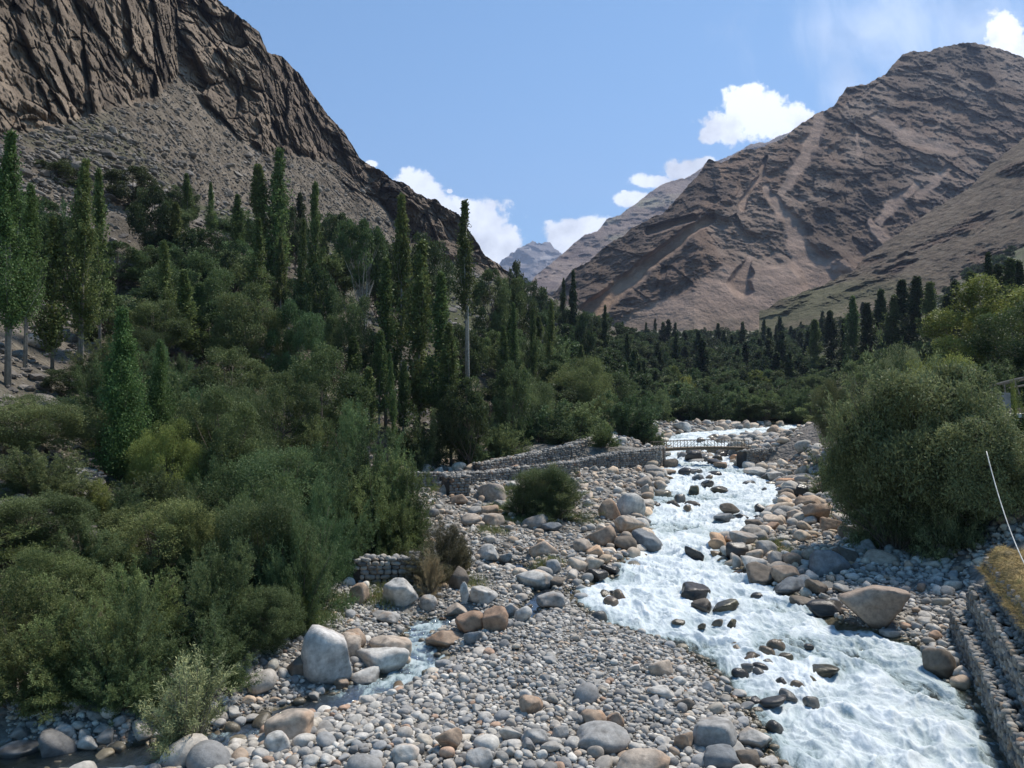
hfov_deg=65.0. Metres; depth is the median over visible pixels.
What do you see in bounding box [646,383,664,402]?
broadleaf tree
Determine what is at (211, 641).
willow bush
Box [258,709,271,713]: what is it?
cobble
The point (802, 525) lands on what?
bank stone
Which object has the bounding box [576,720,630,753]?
boulder
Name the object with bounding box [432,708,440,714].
cobble
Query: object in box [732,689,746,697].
cobble
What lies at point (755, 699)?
river stone
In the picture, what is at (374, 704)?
cobble
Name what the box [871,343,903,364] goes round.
broadleaf tree
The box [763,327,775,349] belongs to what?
poplar tree
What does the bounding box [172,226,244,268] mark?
broadleaf tree
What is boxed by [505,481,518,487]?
bank stone
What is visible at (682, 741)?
boulder
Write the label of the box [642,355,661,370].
broadleaf tree
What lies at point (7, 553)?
willow bush
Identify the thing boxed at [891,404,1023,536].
willow bush
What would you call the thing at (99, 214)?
poplar tree
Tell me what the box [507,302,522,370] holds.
poplar tree
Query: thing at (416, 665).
stream
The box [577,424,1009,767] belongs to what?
river
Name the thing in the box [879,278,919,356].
poplar tree
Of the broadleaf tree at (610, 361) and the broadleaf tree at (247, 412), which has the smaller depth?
the broadleaf tree at (247, 412)
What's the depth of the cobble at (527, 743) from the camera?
14.04 m
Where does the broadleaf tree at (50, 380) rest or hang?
on the ground at (786, 451)
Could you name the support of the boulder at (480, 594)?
on the ground at (786, 451)
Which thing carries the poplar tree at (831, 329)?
on the ground at (786, 451)
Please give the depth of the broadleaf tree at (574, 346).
126.33 m
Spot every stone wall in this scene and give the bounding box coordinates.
[67,466,106,484]
[353,551,421,584]
[406,470,485,487]
[471,435,596,470]
[479,460,580,481]
[571,447,662,468]
[653,445,665,462]
[736,446,777,467]
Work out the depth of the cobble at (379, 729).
14.78 m
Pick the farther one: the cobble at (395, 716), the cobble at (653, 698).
the cobble at (653, 698)
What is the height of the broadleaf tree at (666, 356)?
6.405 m
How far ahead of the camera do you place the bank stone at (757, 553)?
29.91 m
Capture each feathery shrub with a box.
[299,485,359,615]
[401,539,453,585]
[409,513,472,586]
[413,549,445,599]
[493,470,542,517]
[520,461,608,524]
[802,455,834,493]
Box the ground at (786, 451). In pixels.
[0,205,1023,767]
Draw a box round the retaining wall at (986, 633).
[949,557,1023,767]
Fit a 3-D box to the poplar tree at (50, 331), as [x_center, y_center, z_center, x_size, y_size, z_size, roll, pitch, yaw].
[-22.911,-4.367,40.168,2.284,8.202,2.216,-1,-1,15]
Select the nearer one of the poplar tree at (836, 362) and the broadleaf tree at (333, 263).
the broadleaf tree at (333, 263)
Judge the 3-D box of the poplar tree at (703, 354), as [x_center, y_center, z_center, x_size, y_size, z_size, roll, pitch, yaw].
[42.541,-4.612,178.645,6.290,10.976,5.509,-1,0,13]
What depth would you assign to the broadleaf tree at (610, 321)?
278.35 m
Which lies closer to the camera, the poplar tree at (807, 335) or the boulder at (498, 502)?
the boulder at (498, 502)
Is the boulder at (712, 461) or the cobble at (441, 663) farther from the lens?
the boulder at (712, 461)
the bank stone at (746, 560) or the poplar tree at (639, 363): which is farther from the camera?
the poplar tree at (639, 363)
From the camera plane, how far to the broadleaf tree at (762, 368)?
174.43 m
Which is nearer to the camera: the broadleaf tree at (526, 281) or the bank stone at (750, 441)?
the bank stone at (750, 441)
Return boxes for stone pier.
[442,472,470,496]
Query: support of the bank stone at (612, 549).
in the river at (871, 712)
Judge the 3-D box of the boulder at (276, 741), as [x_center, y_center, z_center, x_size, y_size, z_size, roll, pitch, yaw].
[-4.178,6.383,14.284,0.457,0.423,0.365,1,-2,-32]
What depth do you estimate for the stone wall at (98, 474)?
27.48 m
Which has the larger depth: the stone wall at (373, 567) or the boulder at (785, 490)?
the boulder at (785, 490)
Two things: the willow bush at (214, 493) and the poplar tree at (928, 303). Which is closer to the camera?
the willow bush at (214, 493)
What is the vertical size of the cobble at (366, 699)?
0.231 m
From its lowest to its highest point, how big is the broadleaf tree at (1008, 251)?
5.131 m
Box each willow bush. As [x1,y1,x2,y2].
[0,391,104,452]
[0,441,106,505]
[0,489,101,550]
[0,493,56,563]
[0,546,115,627]
[0,555,111,719]
[14,595,127,725]
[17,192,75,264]
[47,512,137,592]
[55,477,132,524]
[60,333,153,393]
[63,352,142,425]
[63,554,192,651]
[68,575,188,701]
[68,642,176,726]
[73,394,182,463]
[91,479,152,538]
[93,495,233,587]
[107,463,206,541]
[122,414,204,498]
[130,323,165,372]
[133,366,199,422]
[139,338,200,415]
[148,588,265,700]
[159,491,241,613]
[164,471,281,553]
[167,352,203,398]
[167,385,243,476]
[167,535,271,673]
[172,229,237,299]
[178,377,284,479]
[183,454,251,510]
[197,443,339,519]
[197,489,325,624]
[211,470,316,578]
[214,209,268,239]
[221,583,307,657]
[250,511,343,639]
[261,575,320,639]
[282,411,351,489]
[284,438,360,549]
[302,472,379,584]
[324,416,408,546]
[327,394,416,495]
[338,446,423,555]
[358,456,436,555]
[388,400,454,471]
[441,406,494,465]
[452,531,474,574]
[472,409,533,457]
[490,374,558,432]
[507,462,582,518]
[512,399,573,444]
[519,352,544,370]
[531,416,583,444]
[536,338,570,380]
[537,352,616,424]
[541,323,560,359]
[547,395,605,437]
[580,418,621,447]
[590,390,663,440]
[634,406,665,445]
[640,385,676,421]
[662,389,704,419]
[676,384,735,421]
[711,399,744,418]
[723,386,778,421]
[762,390,794,419]
[777,384,817,423]
[803,323,993,564]
[804,415,815,421]
[810,371,863,443]
[816,408,918,530]
[819,359,1023,546]
[840,384,868,407]
[861,341,924,409]
[872,350,994,421]
[883,501,990,550]
[884,361,1019,550]
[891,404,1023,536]
[925,350,992,383]
[976,359,1023,412]
[991,357,1023,407]
[1009,373,1023,477]
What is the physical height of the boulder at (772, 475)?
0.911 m
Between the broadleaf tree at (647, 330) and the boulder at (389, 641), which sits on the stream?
the boulder at (389, 641)
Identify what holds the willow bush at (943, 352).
on the ground at (786, 451)
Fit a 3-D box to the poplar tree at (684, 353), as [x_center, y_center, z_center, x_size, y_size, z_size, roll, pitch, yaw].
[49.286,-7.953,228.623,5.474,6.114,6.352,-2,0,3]
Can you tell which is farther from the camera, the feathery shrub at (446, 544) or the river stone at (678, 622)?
the feathery shrub at (446, 544)
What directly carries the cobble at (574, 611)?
on the ground at (786, 451)
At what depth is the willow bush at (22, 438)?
26.98 m
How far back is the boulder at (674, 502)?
43.71 m
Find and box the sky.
[219,0,1023,263]
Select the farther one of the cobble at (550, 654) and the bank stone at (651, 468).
the bank stone at (651, 468)
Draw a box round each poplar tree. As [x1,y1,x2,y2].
[0,129,47,385]
[11,181,49,367]
[30,215,77,369]
[54,158,108,382]
[84,167,116,357]
[84,305,167,487]
[138,339,177,474]
[152,240,177,328]
[168,269,205,370]
[169,202,187,262]
[180,173,197,230]
[190,283,211,368]
[203,182,218,244]
[227,194,248,253]
[238,217,271,312]
[241,164,278,274]
[255,147,294,299]
[272,235,288,306]
[283,223,293,266]
[292,219,308,354]
[293,192,310,234]
[304,181,327,323]
[318,226,328,269]
[337,335,364,438]
[356,366,382,463]
[367,257,405,429]
[371,330,393,443]
[384,352,401,457]
[388,192,414,416]
[394,238,435,426]
[396,361,413,451]
[412,271,463,450]
[431,322,463,466]
[449,199,477,401]
[493,325,515,376]
[499,316,518,367]
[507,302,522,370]
[523,308,541,385]
[535,316,544,371]
[544,299,555,378]
[557,278,568,335]
[562,335,571,368]
[567,269,579,331]
[576,344,586,392]
[600,304,610,347]
[620,362,633,407]
[623,333,632,362]
[627,349,637,383]
[635,349,642,368]
[637,360,643,373]
[640,359,650,378]
[651,318,656,331]
[651,370,659,394]
[653,342,659,357]
[656,321,665,341]
[657,350,664,371]
[660,319,672,343]
[670,322,678,336]
[670,332,682,362]
[680,345,691,358]
[683,334,690,344]
[688,330,701,363]
[689,339,714,376]
[714,323,722,347]
[721,330,728,346]
[729,334,734,346]
[734,348,742,362]
[737,321,747,346]
[741,342,752,373]
[755,338,763,356]
[759,319,767,341]
[760,338,774,363]
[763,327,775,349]
[769,331,774,350]
[769,352,786,376]
[772,331,789,369]
[773,325,778,351]
[777,317,786,335]
[781,351,795,378]
[788,326,792,337]
[791,329,797,343]
[793,331,804,346]
[802,330,810,355]
[805,319,827,368]
[817,364,826,372]
[818,311,825,324]
[818,316,824,347]
[819,310,841,362]
[823,360,837,377]
[832,319,851,386]
[839,295,860,373]
[850,302,881,369]
[859,302,865,321]
[868,288,888,351]
[878,294,905,360]
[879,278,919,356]
[896,275,928,350]
[910,281,939,366]
[924,294,961,357]
[947,280,966,342]
[953,271,981,348]
[978,252,995,313]
[986,263,1004,307]
[993,257,1020,335]
[1012,259,1023,340]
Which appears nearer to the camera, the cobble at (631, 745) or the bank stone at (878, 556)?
the cobble at (631, 745)
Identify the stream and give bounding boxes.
[0,564,573,767]
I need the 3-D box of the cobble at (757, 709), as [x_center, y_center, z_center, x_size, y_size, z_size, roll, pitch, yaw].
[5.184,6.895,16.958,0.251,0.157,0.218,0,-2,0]
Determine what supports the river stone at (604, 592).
on the river at (871, 712)
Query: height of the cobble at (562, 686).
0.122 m
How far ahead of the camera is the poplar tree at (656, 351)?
211.24 m
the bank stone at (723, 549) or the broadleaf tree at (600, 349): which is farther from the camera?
the broadleaf tree at (600, 349)
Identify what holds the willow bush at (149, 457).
on the ground at (786, 451)
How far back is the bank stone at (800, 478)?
51.07 m
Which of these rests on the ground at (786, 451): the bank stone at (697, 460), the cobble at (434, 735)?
the cobble at (434, 735)
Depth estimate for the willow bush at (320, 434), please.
35.62 m
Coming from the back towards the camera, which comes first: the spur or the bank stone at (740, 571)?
the spur
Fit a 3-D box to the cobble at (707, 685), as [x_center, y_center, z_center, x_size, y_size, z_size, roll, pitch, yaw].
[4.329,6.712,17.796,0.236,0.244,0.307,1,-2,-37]
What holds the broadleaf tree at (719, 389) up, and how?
on the ground at (786, 451)
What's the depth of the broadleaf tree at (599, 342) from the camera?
171.49 m
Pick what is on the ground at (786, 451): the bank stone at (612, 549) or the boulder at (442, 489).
the boulder at (442, 489)
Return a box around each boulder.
[0,739,38,764]
[23,333,42,346]
[55,723,75,737]
[263,730,289,752]
[264,708,313,739]
[286,655,303,675]
[301,625,351,684]
[334,677,348,689]
[342,632,361,657]
[346,628,365,647]
[349,582,369,604]
[350,666,379,684]
[356,647,409,673]
[368,635,411,655]
[371,610,399,623]
[382,578,417,605]
[393,744,419,764]
[419,594,437,610]
[425,630,462,647]
[435,727,462,749]
[438,484,445,494]
[446,602,466,616]
[448,566,468,589]
[450,494,467,503]
[455,610,482,632]
[460,582,468,603]
[461,513,481,525]
[463,631,482,643]
[465,747,492,767]
[470,585,497,604]
[477,483,505,501]
[477,543,498,561]
[480,504,498,514]
[482,513,504,526]
[482,605,507,631]
[494,500,507,508]
[497,552,511,563]
[505,603,518,616]
[514,606,531,621]
[516,569,552,589]
[519,695,542,714]
[520,514,548,528]
[524,728,548,744]
[529,541,557,556]
[536,592,564,607]
[541,522,561,530]
[546,559,560,573]
[550,576,563,587]
[552,725,568,738]
[573,538,592,551]
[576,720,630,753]
[580,709,606,722]
[585,525,616,545]
[585,569,608,581]
[598,499,620,519]
[600,565,619,574]
[607,712,623,726]
[610,523,619,532]
[613,535,636,550]
[614,515,645,532]
[616,748,669,767]
[617,493,645,515]
[631,528,661,552]
[647,685,674,698]
[648,659,672,676]
[662,468,675,473]
[663,458,677,467]
[667,500,679,506]
[672,422,690,432]
[673,698,694,710]
[674,732,692,748]
[681,581,710,600]
[684,450,701,460]
[684,500,699,505]
[684,546,703,560]
[688,485,698,495]
[691,598,711,612]
[692,474,703,480]
[693,715,736,748]
[703,744,740,767]
[707,458,721,463]
[712,598,738,611]
[713,462,726,467]
[713,513,734,521]
[719,503,739,513]
[726,542,748,558]
[727,619,735,627]
[729,530,757,543]
[736,749,760,766]
[738,726,771,749]
[743,467,766,476]
[744,519,763,525]
[746,561,773,584]
[754,503,766,512]
[755,540,776,556]
[765,471,784,480]
[771,565,799,582]
[772,508,787,520]
[773,576,804,594]
[778,488,793,494]
[781,552,801,563]
[786,509,801,517]
[789,595,812,605]
[793,495,821,505]
[796,484,809,496]
[802,503,830,521]
[805,579,827,594]
[805,599,843,616]
[809,550,850,576]
[812,664,839,677]
[820,517,841,530]
[832,546,858,561]
[837,525,861,537]
[837,585,909,628]
[855,539,875,550]
[922,648,956,678]
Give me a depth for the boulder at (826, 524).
34.44 m
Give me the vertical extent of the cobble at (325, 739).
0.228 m
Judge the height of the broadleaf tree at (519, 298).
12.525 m
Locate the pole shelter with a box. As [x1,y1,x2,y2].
[990,377,1023,412]
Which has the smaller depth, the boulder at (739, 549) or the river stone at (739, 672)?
the river stone at (739, 672)
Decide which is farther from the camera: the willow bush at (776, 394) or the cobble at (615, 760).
the willow bush at (776, 394)
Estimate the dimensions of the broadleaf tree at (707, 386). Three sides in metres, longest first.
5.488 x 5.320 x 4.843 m
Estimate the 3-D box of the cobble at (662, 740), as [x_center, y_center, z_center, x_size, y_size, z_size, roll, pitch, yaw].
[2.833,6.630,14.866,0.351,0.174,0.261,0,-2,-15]
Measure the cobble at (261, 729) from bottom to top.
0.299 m
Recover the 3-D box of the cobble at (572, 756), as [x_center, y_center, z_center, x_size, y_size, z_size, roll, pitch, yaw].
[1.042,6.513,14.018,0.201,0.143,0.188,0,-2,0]
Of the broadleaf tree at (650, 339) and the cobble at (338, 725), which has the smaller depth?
the cobble at (338, 725)
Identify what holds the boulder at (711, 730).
on the ground at (786, 451)
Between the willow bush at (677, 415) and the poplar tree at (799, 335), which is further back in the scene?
the poplar tree at (799, 335)
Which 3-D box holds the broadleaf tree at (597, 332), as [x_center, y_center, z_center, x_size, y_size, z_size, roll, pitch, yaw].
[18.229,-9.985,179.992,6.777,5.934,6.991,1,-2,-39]
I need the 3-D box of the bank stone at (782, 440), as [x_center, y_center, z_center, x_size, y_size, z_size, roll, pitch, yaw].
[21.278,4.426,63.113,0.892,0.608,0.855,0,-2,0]
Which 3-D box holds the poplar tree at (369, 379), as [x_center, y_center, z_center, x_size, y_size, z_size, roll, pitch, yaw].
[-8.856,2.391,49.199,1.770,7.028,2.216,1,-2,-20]
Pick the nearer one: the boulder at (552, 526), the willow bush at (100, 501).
the willow bush at (100, 501)
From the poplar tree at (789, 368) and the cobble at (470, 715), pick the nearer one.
the cobble at (470, 715)
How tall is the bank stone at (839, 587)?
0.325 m
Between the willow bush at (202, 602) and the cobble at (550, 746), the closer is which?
the cobble at (550, 746)
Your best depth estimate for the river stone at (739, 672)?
18.94 m
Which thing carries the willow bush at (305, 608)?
on the ground at (786, 451)
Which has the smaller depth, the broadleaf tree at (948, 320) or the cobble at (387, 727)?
the cobble at (387, 727)
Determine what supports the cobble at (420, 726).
on the ground at (786, 451)
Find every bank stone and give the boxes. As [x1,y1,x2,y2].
[10,725,27,739]
[38,728,76,762]
[61,700,82,713]
[77,735,97,749]
[78,704,99,711]
[78,728,90,738]
[86,710,102,720]
[90,747,114,764]
[93,723,109,732]
[96,729,113,743]
[100,703,121,718]
[108,741,125,754]
[121,709,135,716]
[132,719,151,740]
[418,464,431,471]
[424,508,439,516]
[451,462,465,469]
[465,464,472,469]
[467,506,481,513]
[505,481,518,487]
[512,567,526,573]
[537,566,553,575]
[567,569,577,579]
[568,557,587,571]
[573,556,585,560]
[585,491,592,497]
[585,557,603,569]
[586,545,603,557]
[596,524,605,530]
[598,554,611,563]
[603,547,615,552]
[620,531,632,536]
[626,547,640,557]
[627,560,639,573]
[634,518,649,527]
[635,476,650,487]
[637,544,646,551]
[641,492,653,498]
[643,527,654,533]
[644,465,663,471]
[644,499,653,505]
[645,460,657,465]
[652,476,665,482]
[654,480,665,489]
[654,489,671,502]
[677,451,686,457]
[688,459,703,465]
[708,538,725,550]
[709,532,725,542]
[719,531,728,537]
[720,546,725,555]
[732,441,743,446]
[732,554,741,567]
[732,569,743,572]
[740,524,757,530]
[742,461,754,467]
[742,527,761,533]
[742,556,767,567]
[743,438,752,445]
[745,549,762,557]
[754,530,767,539]
[755,462,767,468]
[762,514,784,524]
[763,506,771,511]
[766,425,778,432]
[766,522,779,529]
[767,551,782,563]
[769,561,788,566]
[770,502,794,512]
[773,494,786,502]
[776,469,793,474]
[776,478,794,480]
[777,437,789,443]
[777,458,787,465]
[777,497,792,502]
[777,505,794,511]
[779,492,795,498]
[782,481,797,486]
[782,486,795,495]
[786,525,798,529]
[791,550,801,555]
[792,512,804,520]
[793,530,808,541]
[794,440,810,452]
[794,466,807,474]
[794,475,812,481]
[797,520,812,530]
[798,574,809,583]
[801,549,814,559]
[803,516,816,523]
[805,570,818,579]
[813,495,825,503]
[822,581,833,588]
[832,513,848,520]
[833,583,849,592]
[863,549,898,564]
[879,629,901,637]
[883,544,894,551]
[911,556,926,563]
[919,561,940,567]
[920,645,935,651]
[931,598,950,605]
[936,557,950,567]
[940,585,954,595]
[943,581,961,590]
[948,570,957,577]
[949,650,961,659]
[949,675,970,689]
[952,665,968,675]
[953,656,960,666]
[959,670,973,683]
[979,735,994,747]
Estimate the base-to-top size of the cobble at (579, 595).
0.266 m
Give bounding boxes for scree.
[0,77,557,589]
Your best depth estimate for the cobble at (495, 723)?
15.28 m
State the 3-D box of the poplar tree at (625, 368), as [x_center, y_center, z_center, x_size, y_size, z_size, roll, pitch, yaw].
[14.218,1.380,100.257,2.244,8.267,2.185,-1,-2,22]
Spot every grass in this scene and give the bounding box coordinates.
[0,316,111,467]
[317,467,851,633]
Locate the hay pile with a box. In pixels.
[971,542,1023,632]
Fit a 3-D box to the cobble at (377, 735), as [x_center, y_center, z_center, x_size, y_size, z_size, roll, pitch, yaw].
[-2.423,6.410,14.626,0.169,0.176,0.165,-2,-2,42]
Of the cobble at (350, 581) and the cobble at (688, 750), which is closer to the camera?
the cobble at (688, 750)
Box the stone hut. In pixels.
[1004,408,1023,428]
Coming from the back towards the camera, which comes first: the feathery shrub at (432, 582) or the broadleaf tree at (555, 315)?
the broadleaf tree at (555, 315)
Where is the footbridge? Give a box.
[650,439,748,450]
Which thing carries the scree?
on the ground at (786, 451)
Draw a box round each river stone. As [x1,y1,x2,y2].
[591,611,607,621]
[600,589,611,596]
[603,596,618,605]
[612,589,625,598]
[671,619,684,624]
[674,494,685,502]
[678,467,691,474]
[683,505,690,510]
[691,468,702,473]
[698,623,705,629]
[701,480,713,487]
[708,471,721,475]
[710,486,727,492]
[711,619,722,626]
[712,454,722,460]
[731,642,739,648]
[731,668,748,677]
[735,513,748,518]
[741,663,752,671]
[743,480,755,483]
[744,653,755,658]
[750,592,762,598]
[750,696,760,703]
[752,662,768,670]
[752,667,763,674]
[759,645,774,654]
[759,694,785,708]
[760,474,767,479]
[765,720,783,736]
[775,677,786,683]
[779,652,793,659]
[779,688,797,701]
[790,680,804,687]
[802,696,819,708]
[804,643,813,649]
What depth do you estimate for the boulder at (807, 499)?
41.51 m
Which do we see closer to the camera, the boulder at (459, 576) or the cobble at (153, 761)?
the cobble at (153, 761)
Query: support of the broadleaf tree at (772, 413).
on the ground at (786, 451)
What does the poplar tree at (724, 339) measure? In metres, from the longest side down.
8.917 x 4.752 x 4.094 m
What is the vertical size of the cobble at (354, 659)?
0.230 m
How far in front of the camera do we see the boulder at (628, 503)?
39.17 m
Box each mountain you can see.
[0,0,509,280]
[531,132,789,295]
[551,42,1023,331]
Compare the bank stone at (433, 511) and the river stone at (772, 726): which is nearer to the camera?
the river stone at (772, 726)
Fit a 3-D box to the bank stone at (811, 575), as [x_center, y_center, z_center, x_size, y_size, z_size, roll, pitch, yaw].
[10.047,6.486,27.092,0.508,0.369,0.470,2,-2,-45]
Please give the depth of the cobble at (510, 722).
15.22 m
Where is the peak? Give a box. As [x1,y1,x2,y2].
[499,241,561,281]
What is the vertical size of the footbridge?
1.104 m
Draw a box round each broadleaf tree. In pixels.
[17,191,61,225]
[33,158,80,188]
[34,211,90,277]
[38,366,96,397]
[68,294,148,340]
[86,240,151,293]
[102,165,163,208]
[110,298,194,367]
[122,246,180,279]
[124,185,173,250]
[128,266,208,299]
[133,279,196,346]
[144,241,185,267]
[148,250,242,335]
[153,205,199,229]
[166,184,200,218]
[168,383,268,486]
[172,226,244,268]
[181,344,274,421]
[189,299,239,374]
[205,281,297,383]
[215,249,266,299]
[221,239,266,290]
[251,369,324,488]
[262,298,330,417]
[265,275,296,310]
[266,341,370,457]
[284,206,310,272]
[287,263,347,356]
[305,249,357,298]
[311,212,336,239]
[317,291,387,406]
[321,212,360,301]
[334,217,388,348]
[361,239,405,324]
[405,231,456,334]
[440,374,491,464]
[452,322,490,396]
[469,267,519,338]
[469,326,498,347]
[478,329,519,370]
[478,370,536,411]
[480,340,524,375]
[490,276,538,341]
[490,359,533,435]
[506,259,524,301]
[516,329,537,363]
[522,383,581,426]
[523,277,531,292]
[525,279,548,320]
[529,354,579,392]
[530,309,548,332]
[545,298,559,311]
[545,304,559,319]
[553,334,579,366]
[554,308,568,325]
[554,323,586,344]
[559,332,578,358]
[572,309,598,357]
[580,311,598,321]
[585,319,608,338]
[586,335,602,349]
[586,353,623,385]
[587,327,610,348]
[588,315,601,325]
[590,346,605,365]
[592,349,628,367]
[593,366,641,424]
[595,313,613,325]
[601,347,621,354]
[608,322,629,337]
[608,335,624,346]
[609,340,620,352]
[610,366,651,398]
[613,343,632,359]
[623,341,638,348]
[628,334,640,345]
[630,327,637,336]
[632,331,646,344]
[633,389,658,410]
[636,343,651,357]
[640,335,656,345]
[641,328,657,336]
[641,341,654,346]
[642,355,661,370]
[644,345,662,358]
[644,379,669,391]
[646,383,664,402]
[647,341,666,354]
[648,368,669,391]
[652,345,671,360]
[653,352,675,365]
[655,375,679,394]
[661,381,697,400]
[668,362,690,375]
[669,365,680,380]
[669,376,696,395]
[670,359,691,373]
[670,400,680,414]
[674,374,696,382]
[674,405,712,417]
[683,353,712,373]
[686,330,695,337]
[688,367,701,380]
[691,380,704,389]
[693,347,723,362]
[693,378,717,394]
[695,372,714,382]
[696,382,724,398]
[700,327,708,336]
[705,365,739,385]
[708,330,714,338]
[709,341,730,355]
[709,386,734,404]
[710,363,721,379]
[711,396,725,414]
[713,344,733,361]
[714,351,734,361]
[714,374,732,386]
[716,381,742,401]
[719,359,746,371]
[720,327,730,334]
[722,355,746,374]
[722,391,752,419]
[725,378,745,390]
[728,343,742,350]
[735,368,750,385]
[737,383,759,393]
[740,400,787,420]
[742,337,764,349]
[744,382,780,399]
[745,369,773,383]
[747,354,772,378]
[747,363,770,383]
[748,349,765,361]
[750,332,760,339]
[750,345,764,358]
[750,380,767,386]
[754,369,772,380]
[769,379,785,388]
[770,370,785,382]
[771,377,797,387]
[772,386,797,409]
[776,382,797,402]
[781,359,806,380]
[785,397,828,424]
[786,378,809,395]
[790,346,801,358]
[792,354,807,374]
[794,373,825,395]
[795,351,817,361]
[797,386,820,400]
[800,356,827,376]
[803,368,834,393]
[824,361,856,380]
[834,316,844,328]
[842,352,876,390]
[845,379,870,400]
[850,361,889,391]
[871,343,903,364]
[916,272,1023,387]
[926,326,1023,367]
[937,295,943,307]
[940,286,951,294]
[956,299,1023,396]
[960,267,974,279]
[968,264,980,271]
[975,264,984,274]
[991,253,1006,267]
[1003,245,1017,256]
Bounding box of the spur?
[759,138,1023,337]
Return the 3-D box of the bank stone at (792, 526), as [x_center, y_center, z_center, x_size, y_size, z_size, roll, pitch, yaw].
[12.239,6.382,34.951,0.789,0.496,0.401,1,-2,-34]
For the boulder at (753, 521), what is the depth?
35.83 m
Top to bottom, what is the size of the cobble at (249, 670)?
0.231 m
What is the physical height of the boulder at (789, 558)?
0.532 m
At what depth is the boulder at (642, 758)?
13.52 m
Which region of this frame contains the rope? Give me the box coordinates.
[986,451,1023,562]
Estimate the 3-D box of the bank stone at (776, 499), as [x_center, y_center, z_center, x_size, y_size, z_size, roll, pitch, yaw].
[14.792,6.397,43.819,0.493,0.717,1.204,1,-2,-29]
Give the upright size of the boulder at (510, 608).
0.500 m
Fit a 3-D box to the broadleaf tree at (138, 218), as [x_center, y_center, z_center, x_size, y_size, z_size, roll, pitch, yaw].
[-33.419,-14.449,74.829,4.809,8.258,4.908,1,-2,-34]
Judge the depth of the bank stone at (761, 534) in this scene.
33.02 m
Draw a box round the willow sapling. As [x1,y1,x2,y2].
[129,641,240,764]
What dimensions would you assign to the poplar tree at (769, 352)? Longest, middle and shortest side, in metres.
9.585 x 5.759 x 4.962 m
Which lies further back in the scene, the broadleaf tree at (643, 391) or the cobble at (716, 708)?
the broadleaf tree at (643, 391)
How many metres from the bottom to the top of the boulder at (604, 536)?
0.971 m
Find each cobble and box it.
[148,757,159,762]
[213,718,225,727]
[216,695,228,702]
[224,722,240,733]
[227,741,240,750]
[228,706,241,718]
[228,734,246,742]
[230,738,241,743]
[234,716,245,726]
[241,666,253,674]
[242,695,256,704]
[245,713,258,721]
[246,747,255,753]
[247,668,276,694]
[247,739,259,747]
[250,703,259,709]
[251,712,271,732]
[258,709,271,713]
[258,735,265,741]
[259,725,264,733]
[260,657,267,665]
[267,658,278,669]
[278,668,287,678]
[291,733,315,747]
[292,697,304,704]
[308,691,318,699]
[311,726,316,733]
[311,746,320,753]
[314,717,322,727]
[315,720,334,733]
[316,728,327,735]
[316,731,335,747]
[317,705,330,712]
[334,714,342,720]
[335,721,344,728]
[337,704,349,710]
[341,724,351,733]
[343,577,355,585]
[343,736,353,742]
[344,737,359,745]
[346,714,362,723]
[350,656,360,664]
[351,740,363,750]
[354,732,368,740]
[355,705,366,713]
[360,695,375,703]
[363,723,373,729]
[368,701,379,708]
[368,718,379,724]
[373,732,382,738]
[373,740,386,750]
[374,726,383,732]
[379,718,390,726]
[382,696,392,703]
[383,723,392,731]
[386,689,396,695]
[390,702,397,708]
[390,713,401,719]
[391,737,403,744]
[393,680,402,687]
[396,708,409,715]
[396,726,412,737]
[401,705,411,710]
[401,718,413,725]
[405,738,414,743]
[411,711,421,719]
[412,694,423,700]
[416,723,427,730]
[417,733,432,747]
[418,713,428,721]
[426,667,438,672]
[428,692,442,700]
[429,725,442,732]
[431,732,440,739]
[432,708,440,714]
[435,659,450,667]
[438,686,447,695]
[443,722,455,728]
[445,693,457,699]
[451,695,461,702]
[453,664,462,671]
[458,717,470,725]
[459,675,469,683]
[461,734,471,741]
[462,728,473,733]
[463,713,472,719]
[472,646,484,655]
[472,704,481,712]
[473,734,499,750]
[474,729,483,734]
[475,694,484,703]
[478,711,491,722]
[483,647,494,654]
[489,653,497,660]
[490,721,500,726]
[494,709,509,720]
[499,639,508,647]
[499,727,521,739]
[499,740,507,748]
[505,718,516,726]
[507,739,520,747]
[511,584,522,592]
[515,593,527,601]
[519,689,531,696]
[522,737,535,751]
[527,723,540,728]
[535,613,542,617]
[535,711,545,716]
[540,741,559,751]
[542,700,549,707]
[543,656,556,663]
[545,652,555,656]
[547,695,558,703]
[548,737,561,743]
[550,719,559,728]
[557,684,566,689]
[564,740,576,749]
[567,736,578,746]
[567,752,577,761]
[568,711,579,720]
[569,609,577,615]
[574,593,587,598]
[574,682,598,703]
[576,715,584,724]
[577,642,587,646]
[578,679,585,683]
[587,745,603,759]
[590,671,603,678]
[611,757,618,765]
[613,690,626,696]
[613,697,622,702]
[626,727,634,733]
[628,742,641,748]
[629,664,640,670]
[638,695,648,701]
[640,726,648,734]
[649,694,659,702]
[650,723,661,730]
[651,681,658,686]
[654,698,664,709]
[655,736,670,745]
[664,641,675,647]
[668,746,679,755]
[672,676,686,684]
[676,665,686,672]
[677,702,687,712]
[680,756,690,763]
[684,746,692,755]
[691,752,704,767]
[700,681,714,691]
[706,702,723,714]
[719,676,729,684]
[720,694,730,701]
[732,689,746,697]
[733,740,744,750]
[737,716,748,726]
[740,701,754,709]
[752,706,763,714]
[754,749,763,757]
[764,755,777,765]
[769,744,779,753]
[770,764,781,767]
[778,759,788,766]
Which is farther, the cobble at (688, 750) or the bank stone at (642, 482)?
the bank stone at (642, 482)
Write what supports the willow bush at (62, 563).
on the ground at (786, 451)
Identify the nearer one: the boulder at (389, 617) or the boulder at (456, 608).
the boulder at (389, 617)
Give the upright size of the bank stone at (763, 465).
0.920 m
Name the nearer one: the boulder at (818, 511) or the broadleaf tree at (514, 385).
the boulder at (818, 511)

